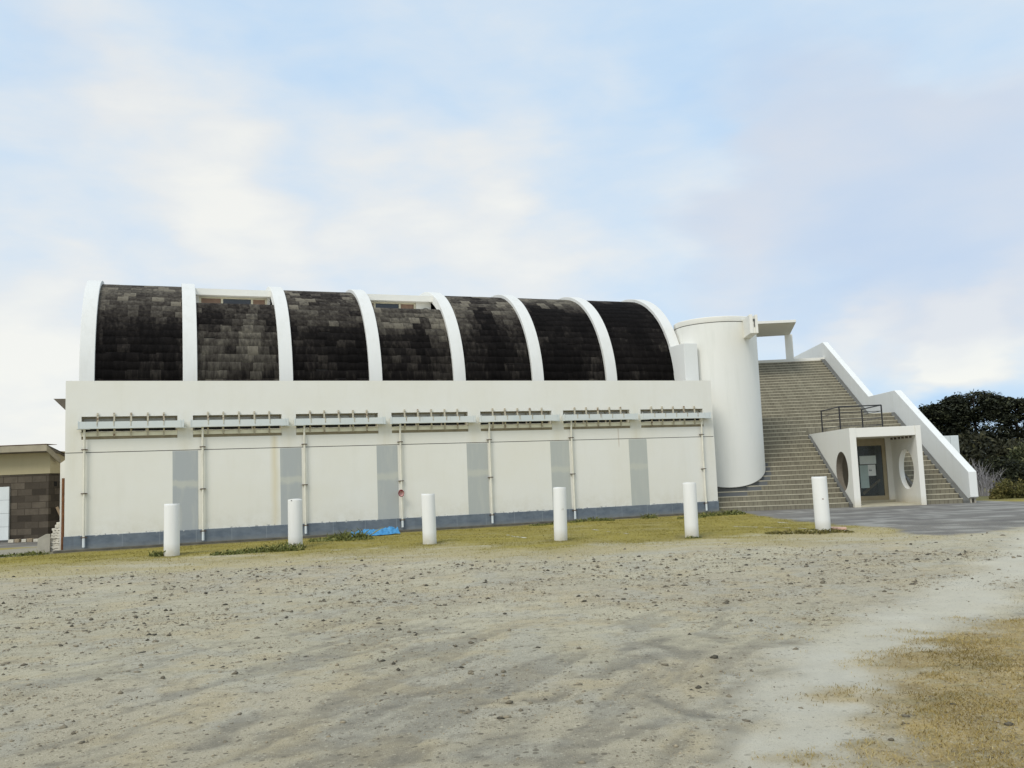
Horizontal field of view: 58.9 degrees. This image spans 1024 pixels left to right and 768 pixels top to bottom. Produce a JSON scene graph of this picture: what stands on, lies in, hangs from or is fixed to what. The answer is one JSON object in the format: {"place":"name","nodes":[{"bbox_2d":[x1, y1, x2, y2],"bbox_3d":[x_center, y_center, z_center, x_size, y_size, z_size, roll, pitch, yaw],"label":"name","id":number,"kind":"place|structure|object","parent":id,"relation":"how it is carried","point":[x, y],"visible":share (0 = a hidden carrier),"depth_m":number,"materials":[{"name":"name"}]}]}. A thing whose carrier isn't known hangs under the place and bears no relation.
{"place":"outdoors","nodes":[
{"label":"outdoors","id":0,"kind":"place"},
{"bbox_2d":[0,488,1023,767],"bbox_3d":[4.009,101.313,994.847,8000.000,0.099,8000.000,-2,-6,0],"label":"ground","id":1,"kind":"structure","parent":0,"point":[810,668],"depth_m":8.75,"materials":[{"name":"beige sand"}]},
{"bbox_2d":[0,549,49,556],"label":"weed clump","id":2,"kind":"object","parent":1,"relation":"on","point":[33,553],"visible":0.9,"depth_m":25.12,"materials":[{"name":"green plant"}]},
{"bbox_2d":[0,444,65,542],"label":"storage building","id":3,"kind":"structure","parent":1,"relation":"on","point":[29,488],"depth_m":32.86,"materials":[{"name":"brick"}]},
{"bbox_2d":[0,487,9,539],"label":"shutter door","id":4,"kind":"structure","parent":3,"relation":"in","point":[4,491],"depth_m":32.72,"materials":[{"name":"white metal"}]},
{"bbox_2d":[37,534,50,552],"bbox_3d":[-13.674,4.650,26.486,0.330,0.520,0.050,0,-13,-20],"label":"stone slab","id":5,"kind":"object","parent":1,"relation":"on","point":[43,544],"depth_m":26.46,"materials":[{"name":"concrete"}]},
{"bbox_2d":[61,478,64,549],"bbox_3d":[-13.106,3.865,26.453,0.092,2.220,0.084,-2,-6,0],"label":"steel pole","id":6,"kind":"object","parent":1,"relation":"on","point":[62,507],"visible":0.79,"depth_m":26.44,"materials":[{"name":"brown metal"}]},
{"bbox_2d":[149,550,165,556],"bbox_3d":[-8.911,4.265,22.874,0.513,0.239,0.348,1,-7,-30],"label":"weed clump","id":7,"kind":"object","parent":1,"relation":"on","point":[157,554],"visible":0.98,"depth_m":22.80,"materials":[{"name":"green plant"}]},
{"bbox_2d":[164,503,179,555],"bbox_3d":[-8.658,3.764,23.082,0.396,1.423,0.391,1,-7,-20],"label":"bollard","id":8,"kind":"object","parent":1,"relation":"on","point":[171,529],"visible":0.88,"depth_m":22.94,"materials":[{"name":"paint"}]},
{"bbox_2d":[209,541,306,555],"bbox_3d":[-6.411,4.191,23.067,2.547,0.293,1.161,2,-7,-38],"label":"weed clump","id":9,"kind":"object","parent":1,"relation":"on","point":[279,548],"visible":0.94,"depth_m":23.05,"materials":[{"name":"green plant"}]},
{"bbox_2d":[288,499,302,546],"bbox_3d":[-5.750,3.750,24.062,0.388,1.393,0.377,3,-7,-39],"label":"bollard","id":10,"kind":"object","parent":1,"relation":"on","point":[295,531],"visible":0.84,"depth_m":23.92,"materials":[{"name":"paint"}]},
{"bbox_2d":[308,527,382,541],"bbox_3d":[-4.824,4.400,26.393,2.301,0.401,1.639,0,-6,-21],"label":"weed clump","id":11,"kind":"object","parent":1,"relation":"on","point":[347,536],"visible":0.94,"depth_m":26.53,"materials":[{"name":"green plant"}]},
{"bbox_2d":[351,526,400,535],"bbox_3d":[-4.189,4.487,27.666,1.560,0.239,0.621,0,-6,-21],"label":"tarpaulin","id":12,"kind":"object","parent":1,"relation":"on","point":[388,530],"visible":0.72,"depth_m":27.66,"materials":[{"name":"blue plastic"}]},
{"bbox_2d":[53,280,723,552],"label":"vaulted hall","id":13,"kind":"structure","parent":1,"relation":"on","point":[226,415],"depth_m":30.80,"materials":[{"name":"concrete"}]},
{"bbox_2d":[82,416,176,439],"bbox_3d":[-11.472,1.312,27.263,2.651,0.674,0.246,0,-6,-21],"label":"window","id":14,"kind":"structure","parent":13,"relation":"in","point":[137,433],"depth_m":27.25,"materials":[{"name":"paint"}]},
{"bbox_2d":[199,296,266,304],"bbox_3d":[-10.264,-2.882,33.406,2.399,0.600,0.095,0,-6,-21],"label":"clerestory window","id":15,"kind":"structure","parent":13,"relation":"in","point":[229,300],"depth_m":33.41,"materials":[{"name":"grey glass"}]},
{"bbox_2d":[193,415,281,436],"bbox_3d":[-8.574,1.307,28.352,2.651,0.674,0.246,0,-6,-21],"label":"window","id":16,"kind":"structure","parent":13,"relation":"in","point":[244,430],"depth_m":28.35,"materials":[{"name":"paint"}]},
{"bbox_2d":[296,413,377,434],"bbox_3d":[-5.680,1.301,29.439,2.651,0.674,0.246,0,-6,-21],"label":"window","id":17,"kind":"structure","parent":13,"relation":"in","point":[358,428],"depth_m":29.42,"materials":[{"name":"glass"}]},
{"bbox_2d":[371,302,415,308],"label":"clerestory window","id":18,"kind":"structure","parent":13,"relation":"in","point":[390,305],"depth_m":35.52,"materials":[{"name":"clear glass"}]},
{"bbox_2d":[398,490,403,496],"bbox_3d":[-3.614,3.558,29.550,0.203,0.237,0.083,0,-6,-21],"label":"pipe cap","id":19,"kind":"object","parent":13,"relation":"attached to","point":[400,493],"visible":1,"depth_m":29.56,"materials":[{"name":"pink plastic"}]},
{"bbox_2d":[391,412,467,432],"bbox_3d":[-2.777,1.296,30.531,2.651,0.674,0.246,0,-6,-21],"label":"window","id":20,"kind":"structure","parent":13,"relation":"in","point":[423,427],"depth_m":30.52,"materials":[{"name":"glass"}]},
{"bbox_2d":[480,411,551,430],"bbox_3d":[0.116,1.290,31.616,2.651,0.674,0.246,0,-6,-21],"label":"window","id":21,"kind":"structure","parent":13,"relation":"in","point":[535,425],"depth_m":31.61,"materials":[{"name":"glass"}]},
{"bbox_2d":[563,410,629,428],"bbox_3d":[3.016,1.285,32.706,2.651,0.674,0.246,0,-6,-21],"label":"window","id":22,"kind":"structure","parent":13,"relation":"in","point":[592,424],"depth_m":32.71,"materials":[{"name":"glass"}]},
{"bbox_2d":[640,409,702,427],"bbox_3d":[5.917,1.279,33.798,2.651,0.674,0.246,0,-6,-21],"label":"window","id":23,"kind":"structure","parent":13,"relation":"in","point":[657,423],"depth_m":33.78,"materials":[{"name":"glass"}]},
{"bbox_2d":[421,493,436,543],"bbox_3d":[-2.160,3.565,23.614,0.371,1.413,0.358,-4,-6,17],"label":"bollard","id":24,"kind":"object","parent":1,"relation":"on","point":[428,519],"visible":0.9,"depth_m":23.48,"materials":[{"name":"paint"}]},
{"bbox_2d":[0,514,942,579],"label":"moss grass","id":25,"kind":"structure","parent":1,"relation":"on","point":[508,536],"depth_m":24.08,"materials":[{"name":"green plant"}]},
{"bbox_2d":[553,487,566,540],"bbox_3d":[1.219,3.341,22.927,0.350,1.458,0.342,1,-6,-26],"label":"bollard","id":26,"kind":"object","parent":1,"relation":"on","point":[560,512],"visible":0.91,"depth_m":22.80,"materials":[{"name":"paint"}]},
{"bbox_2d":[528,516,615,525],"bbox_3d":[1.997,4.611,30.506,3.064,0.265,0.726,-1,-6,-16],"label":"weed clump","id":27,"kind":"object","parent":1,"relation":"on","point":[588,519],"visible":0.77,"depth_m":30.58,"materials":[{"name":"green plant"}]},
{"bbox_2d":[639,513,657,518],"bbox_3d":[4.762,4.587,31.517,0.694,0.271,0.620,-2,-6,0],"label":"weed clump","id":28,"kind":"object","parent":1,"relation":"on","point":[647,516],"visible":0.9,"depth_m":31.50,"materials":[{"name":"green plant"}]},
{"bbox_2d":[683,482,698,537],"bbox_3d":[4.425,3.173,22.435,0.342,1.468,0.348,0,-6,-15],"label":"bollard","id":29,"kind":"object","parent":1,"relation":"on","point":[690,509],"visible":0.89,"depth_m":22.31,"materials":[{"name":"paint"}]},
{"bbox_2d":[677,509,746,518],"bbox_3d":[6.814,4.474,31.238,2.686,0.292,1.048,1,-6,-26],"label":"weed clump","id":30,"kind":"object","parent":1,"relation":"on","point":[705,514],"visible":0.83,"depth_m":31.24,"materials":[{"name":"green plant"}]},
{"bbox_2d":[764,528,852,534],"bbox_3d":[7.258,3.597,22.082,2.123,0.199,0.948,-2,-6,0],"label":"weed clump","id":31,"kind":"object","parent":1,"relation":"on","point":[822,531],"visible":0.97,"depth_m":22.00,"materials":[{"name":"plant"}]},
{"bbox_2d":[811,476,830,530],"bbox_3d":[7.612,3.016,22.313,0.367,1.476,0.380,-5,-6,16],"label":"bollard","id":32,"kind":"object","parent":1,"relation":"on","point":[821,503],"visible":0.88,"depth_m":22.18,"materials":[{"name":"paint"}]},
{"bbox_2d":[831,526,846,529],"bbox_3d":[8.231,3.645,22.917,0.420,0.050,0.240,-1,-2,20],"label":"brick slab","id":33,"kind":"object","parent":1,"relation":"on","point":[841,528],"depth_m":22.83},
{"bbox_2d":[718,342,977,511],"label":"grand staircase","id":34,"kind":"structure","parent":1,"relation":"on","point":[799,392],"depth_m":39.13,"materials":[{"name":"grey concrete"}]},
{"bbox_2d":[674,314,764,491],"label":"round tower","id":35,"kind":"structure","parent":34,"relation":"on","point":[727,353],"depth_m":35.79,"materials":[{"name":"paint"}]},
{"bbox_2d":[756,320,795,358],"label":"rooftop canopy","id":36,"kind":"object","parent":34,"relation":"on","point":[776,328],"visible":0.5,"depth_m":50.43,"materials":[{"name":"white paint"}]},
{"bbox_2d":[690,589,1023,767],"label":"dry grass","id":37,"kind":"structure","parent":1,"relation":"on","point":[969,689],"depth_m":6.21,"materials":[{"name":"brown plant"}]},
{"bbox_2d":[809,425,926,507],"bbox_3d":[14.106,3.348,36.416,2.603,2.995,5.600,-3,-6,3],"label":"entrance porch","id":38,"kind":"object","parent":1,"relation":"on","point":[842,450],"visible":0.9,"depth_m":35.45,"materials":[{"name":"white paint"}]},
{"bbox_2d":[820,404,883,431],"bbox_3d":[13.608,1.423,36.382,1.668,0.954,2.546,-3,-6,3],"label":"roof railing","id":39,"kind":"object","parent":38,"relation":"on","point":[862,414],"visible":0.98,"depth_m":35.21,"materials":[{"name":"black metal"}]},
{"bbox_2d":[859,465,869,487],"bbox_3d":[14.124,3.712,36.319,0.330,0.910,0.005,-3,-6,3],"label":"notice sheet","id":40,"kind":"object","parent":38,"relation":"attached to","point":[864,477],"visible":1,"depth_m":36.32,"materials":[{"name":"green paper"}]},
{"bbox_2d":[859,456,875,463],"bbox_3d":[14.272,3.048,36.376,0.640,0.330,0.006,-3,-6,3],"label":"notice sheet","id":41,"kind":"object","parent":38,"relation":"attached to","point":[867,459],"visible":1,"depth_m":36.37,"materials":[{"name":"paper"}]},
{"bbox_2d":[847,438,888,500],"bbox_3d":[14.234,3.431,36.360,1.520,2.452,0.120,-3,-6,3],"label":"door","id":42,"kind":"structure","parent":38,"relation":"in","point":[878,490],"depth_m":36.31,"materials":[{"name":"grey metal"}]},
{"bbox_2d":[868,465,875,475],"bbox_3d":[14.418,3.454,36.320,0.300,0.440,0.007,-3,-6,3],"label":"notice sheet","id":43,"kind":"object","parent":38,"relation":"attached to","point":[871,470],"visible":1,"depth_m":36.32,"materials":[{"name":"white paper"}]},
{"bbox_2d":[919,401,974,446],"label":"pine tree","id":44,"kind":"object","parent":1,"relation":"on","point":[942,418],"visible":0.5,"depth_m":54.19,"materials":[{"name":"green plant"}]},
{"bbox_2d":[950,435,959,452],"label":"sheet panel","id":45,"kind":"object","parent":1,"relation":"on","point":[954,440],"visible":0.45,"depth_m":44.82,"materials":[{"name":"white metal"}]},
{"bbox_2d":[937,389,1023,450],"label":"pine tree","id":46,"kind":"object","parent":1,"relation":"on","point":[983,407],"visible":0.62,"depth_m":54.51,"materials":[{"name":"green plant"}]},
{"bbox_2d":[969,459,1006,495],"bbox_3d":[20.243,4.000,39.116,1.908,1.673,1.235,-2,-6,0],"label":"dry shrub","id":47,"kind":"object","parent":1,"relation":"on","point":[982,484],"visible":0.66,"depth_m":38.93,"materials":[{"name":"grey plant"}]},
{"bbox_2d":[958,423,1023,487],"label":"bush","id":48,"kind":"object","parent":1,"relation":"on","point":[969,451],"visible":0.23,"depth_m":49.16,"materials":[{"name":"green plant"}]},
{"bbox_2d":[977,452,1023,493],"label":"bush","id":49,"kind":"object","parent":1,"relation":"on","point":[1014,470],"visible":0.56,"depth_m":39.60,"materials":[{"name":"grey plant"}]},
{"bbox_2d":[982,437,1023,477],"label":"bush","id":50,"kind":"object","parent":1,"relation":"on","point":[1017,453],"visible":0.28,"depth_m":41.59,"materials":[{"name":"green plant"}]},
{"bbox_2d":[988,477,1023,498],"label":"bush","id":51,"kind":"object","parent":1,"relation":"on","point":[1007,489],"visible":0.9,"depth_m":35.67,"materials":[{"name":"green plant"}]},
{"bbox_2d":[989,397,1023,440],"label":"pine tree","id":52,"kind":"object","parent":1,"relation":"on","point":[1018,405],"visible":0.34,"depth_m":55.36,"materials":[{"name":"green plant"}]},
{"bbox_2d":[0,0,1023,453],"label":"sky","id":53,"kind":"structure","parent":0,"point":[851,172],"materials":[{"name":"blue"}]}
]}

